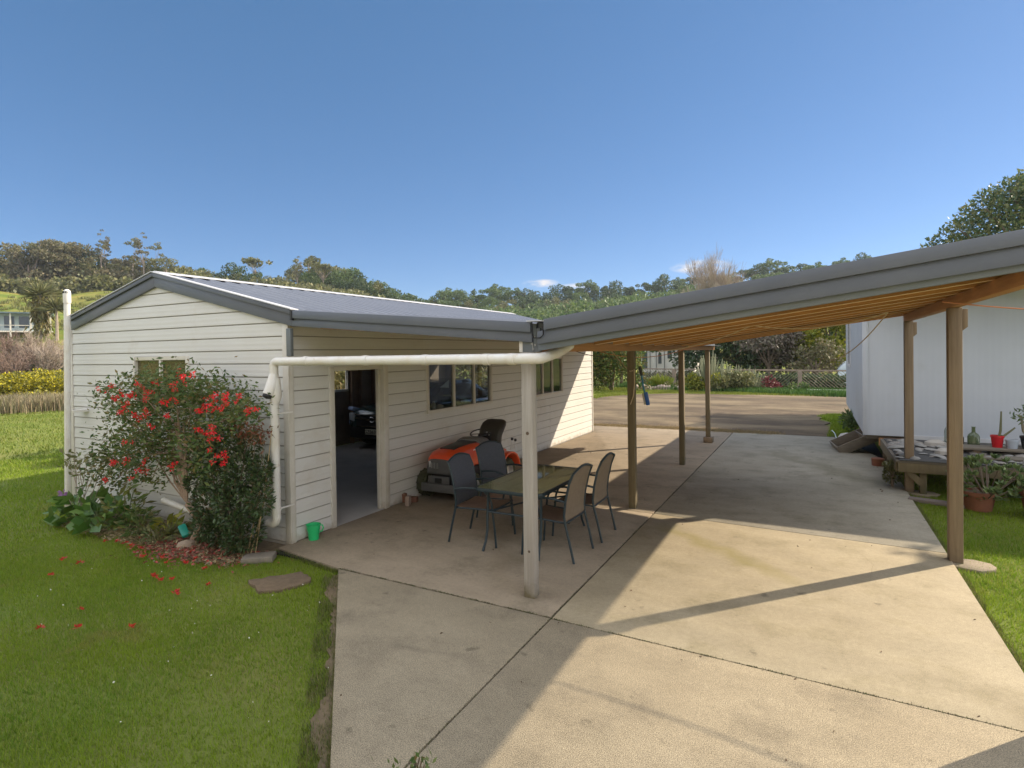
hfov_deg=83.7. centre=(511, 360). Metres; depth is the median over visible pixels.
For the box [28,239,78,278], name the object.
bushy tree
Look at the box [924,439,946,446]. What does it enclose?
rock
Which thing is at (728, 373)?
spiky shrub
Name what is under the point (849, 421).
green clump
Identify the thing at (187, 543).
rock
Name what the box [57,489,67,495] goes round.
mauve flower
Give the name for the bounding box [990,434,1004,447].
plant pot
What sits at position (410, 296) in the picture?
broadleaf tree
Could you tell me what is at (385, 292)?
conifer tree
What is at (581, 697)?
driveway slab
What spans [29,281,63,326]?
cabbage palm
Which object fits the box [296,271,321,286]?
broadleaf tree
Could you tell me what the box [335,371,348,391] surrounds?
window
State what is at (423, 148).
sky
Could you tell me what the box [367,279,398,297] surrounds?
broadleaf tree
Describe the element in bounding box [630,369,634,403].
hanging cord
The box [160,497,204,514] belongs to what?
spare pipe
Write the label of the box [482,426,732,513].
patio slab
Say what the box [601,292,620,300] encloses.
broadleaf tree
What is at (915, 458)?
sea shell
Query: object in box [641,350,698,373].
white shed
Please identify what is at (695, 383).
shrub
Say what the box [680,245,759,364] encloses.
bare tree
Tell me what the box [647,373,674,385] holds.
flax clump
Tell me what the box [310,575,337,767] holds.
worn edge
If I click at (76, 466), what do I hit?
bare stemmed shrub
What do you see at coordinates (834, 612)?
driveway slab
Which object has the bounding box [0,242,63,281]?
bushy tree
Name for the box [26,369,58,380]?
gorse bush
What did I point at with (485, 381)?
sunlit bush
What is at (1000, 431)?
cactus
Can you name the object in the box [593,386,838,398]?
yard edge grass
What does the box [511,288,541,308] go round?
broadleaf tree
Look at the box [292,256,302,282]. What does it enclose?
sparse tree
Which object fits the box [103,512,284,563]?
soil bed
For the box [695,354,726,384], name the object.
spiky shrub
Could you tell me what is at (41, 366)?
dark bush
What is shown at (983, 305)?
hanging cord
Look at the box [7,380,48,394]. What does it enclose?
gorse bush
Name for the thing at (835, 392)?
verge grass
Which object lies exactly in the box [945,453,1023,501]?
rosette shrub
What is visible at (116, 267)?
bushy tree
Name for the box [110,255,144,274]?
bushy tree
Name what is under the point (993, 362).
white house
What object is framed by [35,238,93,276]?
bushy tree
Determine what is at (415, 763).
foreground shrub
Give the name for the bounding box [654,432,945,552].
driveway slab
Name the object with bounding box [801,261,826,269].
pine tree
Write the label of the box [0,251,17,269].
bushy tree
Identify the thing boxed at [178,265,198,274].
olive green tree
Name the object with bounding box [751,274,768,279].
broadleaf tree
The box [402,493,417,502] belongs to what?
timber offcut
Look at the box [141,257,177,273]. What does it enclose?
bushy tree
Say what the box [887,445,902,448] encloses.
sea shell
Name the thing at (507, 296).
pine tree
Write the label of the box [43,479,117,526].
broadleaf plant
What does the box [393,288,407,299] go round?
broadleaf tree
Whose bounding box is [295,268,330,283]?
bushy tree
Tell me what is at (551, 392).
window
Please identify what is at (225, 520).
evergreen bush
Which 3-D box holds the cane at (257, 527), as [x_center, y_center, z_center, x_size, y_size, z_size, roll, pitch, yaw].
[-2.816,1.762,6.388,0.223,0.803,0.014,-1,1,-31]
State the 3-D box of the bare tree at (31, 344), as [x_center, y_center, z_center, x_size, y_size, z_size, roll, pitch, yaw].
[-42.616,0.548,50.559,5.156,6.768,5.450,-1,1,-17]
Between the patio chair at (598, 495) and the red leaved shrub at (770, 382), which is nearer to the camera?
the patio chair at (598, 495)
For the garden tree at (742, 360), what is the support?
on the hillside
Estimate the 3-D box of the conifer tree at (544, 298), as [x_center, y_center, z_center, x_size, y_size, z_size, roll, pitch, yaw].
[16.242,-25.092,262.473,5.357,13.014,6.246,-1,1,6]
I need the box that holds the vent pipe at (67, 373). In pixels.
[62,289,88,506]
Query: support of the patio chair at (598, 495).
on the patio slab at (402, 543)
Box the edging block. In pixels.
[908,496,965,508]
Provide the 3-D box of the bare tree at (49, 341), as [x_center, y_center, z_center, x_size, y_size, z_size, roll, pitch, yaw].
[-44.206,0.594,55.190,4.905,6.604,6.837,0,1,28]
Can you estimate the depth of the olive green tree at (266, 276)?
182.24 m
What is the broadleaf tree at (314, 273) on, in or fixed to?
on the hillside
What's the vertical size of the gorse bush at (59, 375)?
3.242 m
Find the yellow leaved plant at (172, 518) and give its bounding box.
[149,509,192,536]
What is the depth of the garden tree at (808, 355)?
38.33 m
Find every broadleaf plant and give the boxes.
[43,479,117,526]
[66,494,138,534]
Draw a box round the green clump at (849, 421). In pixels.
[836,407,858,431]
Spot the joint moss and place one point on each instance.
(529, 612)
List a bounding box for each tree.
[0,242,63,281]
[0,248,32,265]
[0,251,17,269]
[0,329,46,361]
[0,329,61,373]
[0,340,36,373]
[0,342,57,374]
[2,330,63,369]
[10,336,63,372]
[14,335,63,355]
[16,255,44,277]
[17,241,64,275]
[25,243,38,267]
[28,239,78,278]
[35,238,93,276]
[41,257,74,275]
[50,242,98,274]
[67,246,108,269]
[77,259,104,278]
[94,229,110,267]
[96,257,130,269]
[97,240,109,268]
[106,263,130,278]
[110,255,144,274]
[123,237,138,278]
[132,232,149,273]
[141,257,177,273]
[149,242,163,268]
[158,255,171,272]
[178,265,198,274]
[200,269,220,278]
[213,262,253,281]
[230,272,260,282]
[240,257,272,277]
[243,271,262,281]
[257,275,272,284]
[284,263,312,285]
[284,271,291,281]
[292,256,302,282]
[292,256,320,270]
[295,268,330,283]
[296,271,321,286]
[310,262,339,286]
[310,264,338,284]
[324,267,363,288]
[332,271,374,293]
[359,275,383,296]
[362,286,379,296]
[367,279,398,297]
[380,287,392,298]
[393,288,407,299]
[393,292,413,299]
[394,294,426,302]
[412,295,428,301]
[427,290,453,303]
[445,287,464,302]
[445,300,465,306]
[450,289,475,304]
[461,300,480,307]
[469,289,481,303]
[476,286,503,304]
[477,296,497,310]
[487,283,512,301]
[497,299,521,309]
[503,287,523,304]
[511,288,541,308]
[520,300,532,309]
[528,290,542,302]
[542,291,551,302]
[543,284,575,301]
[544,296,559,305]
[563,286,576,293]
[571,291,591,302]
[574,279,598,296]
[582,286,609,302]
[600,285,611,293]
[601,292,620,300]
[601,351,660,382]
[603,280,634,297]
[623,286,635,295]
[633,290,644,295]
[635,282,650,292]
[647,273,688,295]
[668,342,735,371]
[672,277,685,284]
[678,285,688,292]
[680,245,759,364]
[684,277,696,284]
[687,339,782,373]
[731,331,814,374]
[734,269,751,280]
[734,329,822,373]
[745,263,774,280]
[748,268,760,278]
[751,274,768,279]
[759,258,789,275]
[764,272,783,276]
[765,331,845,376]
[775,265,798,273]
[784,337,845,376]
[788,325,845,373]
[790,263,808,271]
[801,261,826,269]
[831,257,849,264]
[853,252,870,260]
[920,168,1023,247]
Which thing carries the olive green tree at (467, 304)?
on the hillside
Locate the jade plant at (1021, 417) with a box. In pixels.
[1010,405,1023,433]
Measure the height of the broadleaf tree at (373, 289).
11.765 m
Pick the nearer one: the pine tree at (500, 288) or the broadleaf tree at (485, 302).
the broadleaf tree at (485, 302)
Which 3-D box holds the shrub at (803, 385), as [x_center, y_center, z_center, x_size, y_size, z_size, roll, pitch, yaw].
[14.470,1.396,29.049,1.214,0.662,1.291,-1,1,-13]
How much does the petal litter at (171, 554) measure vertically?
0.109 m
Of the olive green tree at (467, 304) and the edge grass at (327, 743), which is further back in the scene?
the olive green tree at (467, 304)
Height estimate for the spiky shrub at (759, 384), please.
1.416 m
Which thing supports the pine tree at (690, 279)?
on the hillside
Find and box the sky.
[0,0,1023,306]
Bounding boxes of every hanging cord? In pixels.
[599,347,690,357]
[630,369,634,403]
[658,312,887,351]
[830,313,887,360]
[942,301,1023,309]
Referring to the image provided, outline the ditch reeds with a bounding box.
[0,390,63,415]
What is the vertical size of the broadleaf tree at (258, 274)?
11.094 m
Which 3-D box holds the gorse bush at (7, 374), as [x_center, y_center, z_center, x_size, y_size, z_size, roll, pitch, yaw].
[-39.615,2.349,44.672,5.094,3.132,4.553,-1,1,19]
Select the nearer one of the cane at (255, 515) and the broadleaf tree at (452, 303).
the cane at (255, 515)
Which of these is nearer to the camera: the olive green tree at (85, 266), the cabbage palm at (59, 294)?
the cabbage palm at (59, 294)
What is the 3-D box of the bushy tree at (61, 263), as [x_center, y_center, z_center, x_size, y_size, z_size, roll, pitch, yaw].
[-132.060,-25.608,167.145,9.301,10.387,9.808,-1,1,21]
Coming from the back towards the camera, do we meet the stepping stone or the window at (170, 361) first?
the window at (170, 361)
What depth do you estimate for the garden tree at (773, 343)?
35.99 m
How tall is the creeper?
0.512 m
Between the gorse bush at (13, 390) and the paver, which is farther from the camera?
the gorse bush at (13, 390)
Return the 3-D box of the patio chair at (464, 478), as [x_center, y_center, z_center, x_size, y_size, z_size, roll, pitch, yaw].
[-0.365,1.623,6.814,0.653,1.002,0.557,-1,1,24]
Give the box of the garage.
[71,271,593,544]
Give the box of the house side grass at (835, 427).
[817,412,859,436]
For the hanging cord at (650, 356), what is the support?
hanging from the patio roof
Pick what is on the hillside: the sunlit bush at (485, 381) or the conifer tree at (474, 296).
the conifer tree at (474, 296)
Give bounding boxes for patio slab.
[278,492,651,618]
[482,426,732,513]
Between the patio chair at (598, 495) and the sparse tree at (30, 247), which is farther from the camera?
the sparse tree at (30, 247)
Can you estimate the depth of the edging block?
8.13 m
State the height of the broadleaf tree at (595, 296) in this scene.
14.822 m
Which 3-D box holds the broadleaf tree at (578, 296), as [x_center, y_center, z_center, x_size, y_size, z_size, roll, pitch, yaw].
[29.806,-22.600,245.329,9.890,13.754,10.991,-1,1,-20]
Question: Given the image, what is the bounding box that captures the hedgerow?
[0,272,133,292]
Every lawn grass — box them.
[0,409,63,475]
[0,452,72,547]
[0,530,337,767]
[899,472,1023,670]
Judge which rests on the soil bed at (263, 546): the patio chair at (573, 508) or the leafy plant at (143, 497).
the leafy plant at (143, 497)
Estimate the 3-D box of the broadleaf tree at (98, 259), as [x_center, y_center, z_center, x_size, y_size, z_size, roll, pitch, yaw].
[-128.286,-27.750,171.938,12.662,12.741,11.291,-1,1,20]
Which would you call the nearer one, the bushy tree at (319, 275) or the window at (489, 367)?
the window at (489, 367)
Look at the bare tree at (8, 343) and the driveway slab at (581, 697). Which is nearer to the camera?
the driveway slab at (581, 697)
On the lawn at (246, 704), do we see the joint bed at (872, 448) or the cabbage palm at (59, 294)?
the joint bed at (872, 448)
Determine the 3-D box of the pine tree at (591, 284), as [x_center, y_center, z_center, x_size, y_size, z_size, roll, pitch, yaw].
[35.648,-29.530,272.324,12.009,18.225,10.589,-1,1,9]
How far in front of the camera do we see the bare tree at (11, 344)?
52.21 m
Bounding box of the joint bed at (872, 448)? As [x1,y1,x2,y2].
[276,435,882,738]
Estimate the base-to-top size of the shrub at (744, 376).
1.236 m
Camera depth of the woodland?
197.91 m
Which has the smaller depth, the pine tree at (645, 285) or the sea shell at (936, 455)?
the sea shell at (936, 455)
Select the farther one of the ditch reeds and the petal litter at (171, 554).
the ditch reeds
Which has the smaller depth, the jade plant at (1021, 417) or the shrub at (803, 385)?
the jade plant at (1021, 417)
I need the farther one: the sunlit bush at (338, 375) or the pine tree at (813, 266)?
the pine tree at (813, 266)
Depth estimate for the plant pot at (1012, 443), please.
8.86 m
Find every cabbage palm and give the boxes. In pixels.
[19,281,60,338]
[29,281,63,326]
[35,293,75,340]
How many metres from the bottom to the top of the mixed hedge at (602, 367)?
3.686 m
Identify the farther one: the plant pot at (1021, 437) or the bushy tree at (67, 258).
the bushy tree at (67, 258)
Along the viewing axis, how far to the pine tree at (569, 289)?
275.98 m
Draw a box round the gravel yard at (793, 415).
[593,393,849,436]
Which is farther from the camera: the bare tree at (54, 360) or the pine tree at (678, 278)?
the pine tree at (678, 278)
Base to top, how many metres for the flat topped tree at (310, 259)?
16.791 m
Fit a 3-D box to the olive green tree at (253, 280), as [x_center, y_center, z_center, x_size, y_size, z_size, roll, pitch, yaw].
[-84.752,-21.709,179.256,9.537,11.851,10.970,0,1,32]
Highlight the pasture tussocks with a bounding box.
[0,289,110,355]
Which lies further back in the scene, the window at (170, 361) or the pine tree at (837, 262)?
the pine tree at (837, 262)
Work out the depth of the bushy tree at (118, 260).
177.93 m
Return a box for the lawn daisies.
[25,565,328,745]
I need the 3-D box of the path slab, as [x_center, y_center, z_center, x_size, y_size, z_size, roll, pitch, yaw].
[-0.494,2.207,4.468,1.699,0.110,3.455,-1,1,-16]
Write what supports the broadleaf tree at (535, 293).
on the hillside
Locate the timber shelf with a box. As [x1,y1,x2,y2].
[880,438,1023,493]
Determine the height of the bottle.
0.360 m
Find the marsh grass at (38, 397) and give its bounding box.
[0,392,63,410]
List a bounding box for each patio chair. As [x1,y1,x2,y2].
[447,452,515,547]
[475,440,522,525]
[521,463,593,563]
[552,452,615,542]
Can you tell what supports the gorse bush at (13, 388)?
on the hillside
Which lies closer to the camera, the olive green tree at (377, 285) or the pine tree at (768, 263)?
the olive green tree at (377, 285)
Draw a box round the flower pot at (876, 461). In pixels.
[871,457,884,466]
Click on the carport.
(909, 286)
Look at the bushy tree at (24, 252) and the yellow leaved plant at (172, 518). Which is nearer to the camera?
the yellow leaved plant at (172, 518)
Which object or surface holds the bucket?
on the patio slab at (402, 543)
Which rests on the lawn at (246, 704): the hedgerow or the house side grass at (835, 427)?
the house side grass at (835, 427)
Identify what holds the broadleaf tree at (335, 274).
on the hillside
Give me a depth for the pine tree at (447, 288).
274.31 m
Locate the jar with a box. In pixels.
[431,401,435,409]
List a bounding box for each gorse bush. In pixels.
[0,370,24,378]
[0,371,63,396]
[0,383,42,395]
[0,384,26,394]
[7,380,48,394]
[23,368,62,376]
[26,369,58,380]
[39,375,63,395]
[53,371,63,379]
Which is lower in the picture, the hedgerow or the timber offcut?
the timber offcut
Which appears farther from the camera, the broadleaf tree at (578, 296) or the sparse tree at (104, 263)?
the broadleaf tree at (578, 296)
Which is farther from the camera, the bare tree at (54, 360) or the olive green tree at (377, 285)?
the olive green tree at (377, 285)
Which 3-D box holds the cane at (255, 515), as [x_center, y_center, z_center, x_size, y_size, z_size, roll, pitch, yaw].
[-2.870,1.672,6.415,0.208,0.983,0.018,-1,1,-19]
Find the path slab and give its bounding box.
[330,569,549,767]
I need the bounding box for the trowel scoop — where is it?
[178,523,188,537]
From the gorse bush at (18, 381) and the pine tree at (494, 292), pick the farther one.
the pine tree at (494, 292)
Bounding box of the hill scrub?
[0,265,175,285]
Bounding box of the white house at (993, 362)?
[846,289,1023,460]
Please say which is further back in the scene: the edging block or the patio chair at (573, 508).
the edging block
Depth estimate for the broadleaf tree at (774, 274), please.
229.75 m
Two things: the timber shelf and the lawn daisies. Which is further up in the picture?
the timber shelf
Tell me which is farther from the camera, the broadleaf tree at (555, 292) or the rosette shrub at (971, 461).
the broadleaf tree at (555, 292)
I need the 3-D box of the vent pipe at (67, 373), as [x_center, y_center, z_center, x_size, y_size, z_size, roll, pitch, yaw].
[-6.634,0.614,8.663,0.211,3.352,0.285,0,1,28]
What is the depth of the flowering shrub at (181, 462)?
6.87 m
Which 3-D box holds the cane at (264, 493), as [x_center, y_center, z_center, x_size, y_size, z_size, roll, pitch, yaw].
[-2.761,1.461,6.347,0.208,1.401,0.024,-1,1,-17]
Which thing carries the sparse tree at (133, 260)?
on the hillside
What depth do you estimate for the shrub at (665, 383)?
33.10 m
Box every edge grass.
[275,471,1023,767]
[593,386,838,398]
[593,423,785,434]
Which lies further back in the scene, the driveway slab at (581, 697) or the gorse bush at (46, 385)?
the gorse bush at (46, 385)
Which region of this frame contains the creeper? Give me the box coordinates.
[882,458,903,486]
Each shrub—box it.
[55,448,130,505]
[71,356,279,542]
[371,748,436,767]
[663,381,677,385]
[685,371,720,390]
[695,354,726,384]
[710,370,737,390]
[712,363,745,385]
[717,370,758,388]
[738,368,765,386]
[761,374,783,387]
[787,381,810,388]
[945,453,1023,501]
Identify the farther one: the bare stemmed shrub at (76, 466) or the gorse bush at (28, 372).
the gorse bush at (28, 372)
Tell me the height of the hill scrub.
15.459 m
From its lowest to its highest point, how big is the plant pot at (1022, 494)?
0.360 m
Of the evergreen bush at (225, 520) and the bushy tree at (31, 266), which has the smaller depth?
the evergreen bush at (225, 520)
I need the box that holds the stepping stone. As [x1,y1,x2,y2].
[248,571,310,594]
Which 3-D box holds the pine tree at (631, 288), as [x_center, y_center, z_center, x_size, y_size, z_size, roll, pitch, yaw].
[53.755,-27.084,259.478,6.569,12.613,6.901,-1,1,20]
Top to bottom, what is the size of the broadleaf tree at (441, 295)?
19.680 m
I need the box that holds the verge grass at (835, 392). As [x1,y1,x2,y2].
[614,382,845,396]
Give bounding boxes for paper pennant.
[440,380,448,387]
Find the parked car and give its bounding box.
[348,378,487,443]
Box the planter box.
[829,428,878,452]
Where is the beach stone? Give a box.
[996,452,1009,454]
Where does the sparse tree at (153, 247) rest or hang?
on the hillside
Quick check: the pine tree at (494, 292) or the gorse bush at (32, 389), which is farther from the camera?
the pine tree at (494, 292)
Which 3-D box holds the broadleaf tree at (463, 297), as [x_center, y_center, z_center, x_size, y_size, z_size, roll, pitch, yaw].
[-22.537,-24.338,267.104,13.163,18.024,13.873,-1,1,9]
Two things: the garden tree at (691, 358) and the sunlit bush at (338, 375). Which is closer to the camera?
the sunlit bush at (338, 375)
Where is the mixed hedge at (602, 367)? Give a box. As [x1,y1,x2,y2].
[593,351,652,389]
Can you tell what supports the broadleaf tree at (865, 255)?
on the hillside
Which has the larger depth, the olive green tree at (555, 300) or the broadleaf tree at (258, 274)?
the olive green tree at (555, 300)
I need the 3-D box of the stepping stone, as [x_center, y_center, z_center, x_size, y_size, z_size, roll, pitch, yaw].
[-2.275,2.209,5.619,0.554,0.068,0.425,-1,1,-29]
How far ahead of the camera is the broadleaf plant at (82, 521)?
7.39 m
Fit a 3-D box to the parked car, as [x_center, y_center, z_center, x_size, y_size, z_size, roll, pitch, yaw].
[-2.177,1.284,15.114,1.796,1.520,4.493,0,1,28]
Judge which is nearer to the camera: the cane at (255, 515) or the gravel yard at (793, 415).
the cane at (255, 515)
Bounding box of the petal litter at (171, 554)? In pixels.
[107,532,292,572]
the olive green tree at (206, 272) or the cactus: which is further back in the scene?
the olive green tree at (206, 272)
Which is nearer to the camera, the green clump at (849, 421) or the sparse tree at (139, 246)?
the green clump at (849, 421)
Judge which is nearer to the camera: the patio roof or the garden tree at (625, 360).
the patio roof
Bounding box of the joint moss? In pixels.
[340,433,1023,766]
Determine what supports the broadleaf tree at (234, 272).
on the hillside
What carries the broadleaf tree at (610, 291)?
on the hillside
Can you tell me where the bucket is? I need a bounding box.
[306,522,323,540]
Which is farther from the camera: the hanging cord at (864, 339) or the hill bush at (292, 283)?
the hill bush at (292, 283)
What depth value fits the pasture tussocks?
126.00 m
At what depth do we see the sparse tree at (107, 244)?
170.29 m
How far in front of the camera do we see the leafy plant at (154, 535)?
6.89 m
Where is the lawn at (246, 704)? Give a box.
[0,390,1023,767]
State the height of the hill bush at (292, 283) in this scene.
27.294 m
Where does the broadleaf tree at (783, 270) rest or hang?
on the hillside
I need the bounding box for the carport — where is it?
[537,229,1023,573]
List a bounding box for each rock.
[176,539,195,549]
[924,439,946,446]
[934,448,946,455]
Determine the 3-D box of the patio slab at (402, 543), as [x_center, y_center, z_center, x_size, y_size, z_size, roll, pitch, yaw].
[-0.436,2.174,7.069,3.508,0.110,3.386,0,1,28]
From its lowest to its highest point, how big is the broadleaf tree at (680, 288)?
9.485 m
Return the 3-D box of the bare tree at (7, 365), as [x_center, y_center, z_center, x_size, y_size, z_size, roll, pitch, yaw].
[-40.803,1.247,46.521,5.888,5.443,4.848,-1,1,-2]
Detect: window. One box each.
[133,356,189,409]
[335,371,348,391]
[426,364,492,413]
[536,356,562,396]
[847,324,850,366]
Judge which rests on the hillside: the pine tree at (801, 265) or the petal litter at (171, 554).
the pine tree at (801, 265)
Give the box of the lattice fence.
[638,368,845,387]
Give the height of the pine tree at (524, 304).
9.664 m
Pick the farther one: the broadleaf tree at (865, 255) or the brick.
the broadleaf tree at (865, 255)
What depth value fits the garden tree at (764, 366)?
42.57 m
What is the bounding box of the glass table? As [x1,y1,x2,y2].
[475,464,584,560]
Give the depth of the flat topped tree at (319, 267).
186.08 m
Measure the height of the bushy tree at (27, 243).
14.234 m
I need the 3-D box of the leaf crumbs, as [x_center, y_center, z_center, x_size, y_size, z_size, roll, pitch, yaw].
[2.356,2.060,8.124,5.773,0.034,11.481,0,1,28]
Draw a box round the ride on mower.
[416,419,519,500]
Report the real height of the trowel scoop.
0.142 m
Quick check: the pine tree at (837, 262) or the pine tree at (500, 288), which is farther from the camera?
the pine tree at (500, 288)
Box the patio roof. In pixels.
[289,310,716,598]
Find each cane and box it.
[247,465,264,552]
[251,483,268,552]
[255,428,271,552]
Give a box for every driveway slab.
[406,619,1023,767]
[552,514,1023,731]
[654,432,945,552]
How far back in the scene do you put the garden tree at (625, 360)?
40.37 m
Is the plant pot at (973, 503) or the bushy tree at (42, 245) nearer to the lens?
the plant pot at (973, 503)
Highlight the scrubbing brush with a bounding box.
[638,366,649,404]
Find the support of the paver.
on the lawn at (246, 704)
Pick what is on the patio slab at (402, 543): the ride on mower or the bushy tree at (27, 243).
the ride on mower
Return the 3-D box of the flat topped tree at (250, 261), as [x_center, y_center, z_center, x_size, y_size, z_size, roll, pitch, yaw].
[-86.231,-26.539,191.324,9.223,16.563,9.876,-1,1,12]
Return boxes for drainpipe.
[262,345,573,527]
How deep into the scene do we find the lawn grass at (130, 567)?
4.41 m
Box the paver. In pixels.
[241,551,276,564]
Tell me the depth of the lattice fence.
31.05 m
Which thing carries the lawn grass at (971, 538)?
on the lawn at (246, 704)
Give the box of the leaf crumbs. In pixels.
[149,447,979,760]
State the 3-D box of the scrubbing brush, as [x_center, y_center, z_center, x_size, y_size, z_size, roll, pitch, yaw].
[1.864,0.367,8.135,0.219,0.564,0.098,-1,1,-34]
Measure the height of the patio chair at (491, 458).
1.002 m
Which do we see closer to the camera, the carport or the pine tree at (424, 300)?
the carport
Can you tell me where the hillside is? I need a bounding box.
[0,288,844,389]
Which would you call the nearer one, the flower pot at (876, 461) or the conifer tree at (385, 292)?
the flower pot at (876, 461)
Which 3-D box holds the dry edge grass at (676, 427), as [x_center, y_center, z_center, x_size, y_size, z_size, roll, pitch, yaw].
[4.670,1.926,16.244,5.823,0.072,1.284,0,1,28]
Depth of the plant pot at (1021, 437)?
8.84 m
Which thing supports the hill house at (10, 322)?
on the hillside
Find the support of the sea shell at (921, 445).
on the timber shelf
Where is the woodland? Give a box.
[467,284,704,319]
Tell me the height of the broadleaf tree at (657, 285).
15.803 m
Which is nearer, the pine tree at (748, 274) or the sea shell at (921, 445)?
the sea shell at (921, 445)
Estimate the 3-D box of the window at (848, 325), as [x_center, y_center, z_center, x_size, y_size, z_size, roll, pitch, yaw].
[9.249,-0.527,15.688,0.028,1.400,1.200,0,1,28]
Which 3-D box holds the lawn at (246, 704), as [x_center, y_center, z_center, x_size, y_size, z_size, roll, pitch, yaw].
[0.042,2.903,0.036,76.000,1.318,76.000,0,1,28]
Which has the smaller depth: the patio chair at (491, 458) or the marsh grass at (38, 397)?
the patio chair at (491, 458)
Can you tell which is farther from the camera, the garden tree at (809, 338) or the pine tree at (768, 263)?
the pine tree at (768, 263)
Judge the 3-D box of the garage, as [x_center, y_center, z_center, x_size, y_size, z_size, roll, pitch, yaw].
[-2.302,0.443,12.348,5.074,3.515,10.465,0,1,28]
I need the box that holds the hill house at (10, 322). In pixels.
[0,311,53,339]
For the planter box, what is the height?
0.543 m
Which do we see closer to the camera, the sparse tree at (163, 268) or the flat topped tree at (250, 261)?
the sparse tree at (163, 268)
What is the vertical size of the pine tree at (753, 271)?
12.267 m
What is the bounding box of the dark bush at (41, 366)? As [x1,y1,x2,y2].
[25,353,63,374]
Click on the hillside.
(5, 294)
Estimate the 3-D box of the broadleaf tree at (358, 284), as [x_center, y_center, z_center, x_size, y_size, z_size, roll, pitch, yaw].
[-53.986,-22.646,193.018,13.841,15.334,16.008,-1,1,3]
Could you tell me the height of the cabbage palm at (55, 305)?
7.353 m
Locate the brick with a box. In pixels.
[405,495,410,505]
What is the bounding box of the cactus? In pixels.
[998,411,1014,435]
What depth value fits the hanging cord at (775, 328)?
6.29 m
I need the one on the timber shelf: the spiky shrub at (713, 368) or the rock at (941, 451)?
the rock at (941, 451)
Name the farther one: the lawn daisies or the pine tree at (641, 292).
the pine tree at (641, 292)
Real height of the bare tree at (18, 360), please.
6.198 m
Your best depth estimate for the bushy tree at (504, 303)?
248.96 m
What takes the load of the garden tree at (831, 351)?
on the hillside
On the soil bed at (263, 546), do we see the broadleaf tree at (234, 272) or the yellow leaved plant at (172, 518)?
the yellow leaved plant at (172, 518)
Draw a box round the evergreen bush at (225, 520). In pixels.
[182,416,278,555]
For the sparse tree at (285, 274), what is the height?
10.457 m
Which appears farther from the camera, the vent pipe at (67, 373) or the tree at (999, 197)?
the tree at (999, 197)
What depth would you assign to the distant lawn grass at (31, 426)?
16.51 m
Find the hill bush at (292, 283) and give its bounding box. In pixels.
[170,265,385,297]
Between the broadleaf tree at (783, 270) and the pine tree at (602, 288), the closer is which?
the broadleaf tree at (783, 270)
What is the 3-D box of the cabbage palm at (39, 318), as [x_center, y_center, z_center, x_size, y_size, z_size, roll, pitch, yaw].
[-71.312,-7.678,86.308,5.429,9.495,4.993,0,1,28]
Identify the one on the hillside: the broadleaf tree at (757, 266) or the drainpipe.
the broadleaf tree at (757, 266)
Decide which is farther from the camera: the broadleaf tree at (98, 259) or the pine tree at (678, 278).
the pine tree at (678, 278)
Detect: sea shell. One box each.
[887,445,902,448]
[910,456,920,459]
[914,443,926,447]
[930,454,945,457]
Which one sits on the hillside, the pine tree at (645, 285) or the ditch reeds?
the pine tree at (645, 285)
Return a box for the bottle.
[967,426,979,444]
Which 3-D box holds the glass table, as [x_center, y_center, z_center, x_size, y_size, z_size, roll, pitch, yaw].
[0.290,1.756,6.789,0.862,0.725,1.511,0,1,28]
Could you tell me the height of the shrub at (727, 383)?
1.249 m
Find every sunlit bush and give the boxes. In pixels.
[334,371,344,389]
[455,365,487,387]
[479,369,487,387]
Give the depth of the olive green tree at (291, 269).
197.71 m
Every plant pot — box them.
[963,487,997,511]
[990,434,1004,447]
[1005,439,1019,448]
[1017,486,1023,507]
[1019,435,1023,448]
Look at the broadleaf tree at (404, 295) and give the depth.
209.19 m
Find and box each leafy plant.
[90,484,157,529]
[114,503,165,536]
[133,524,181,543]

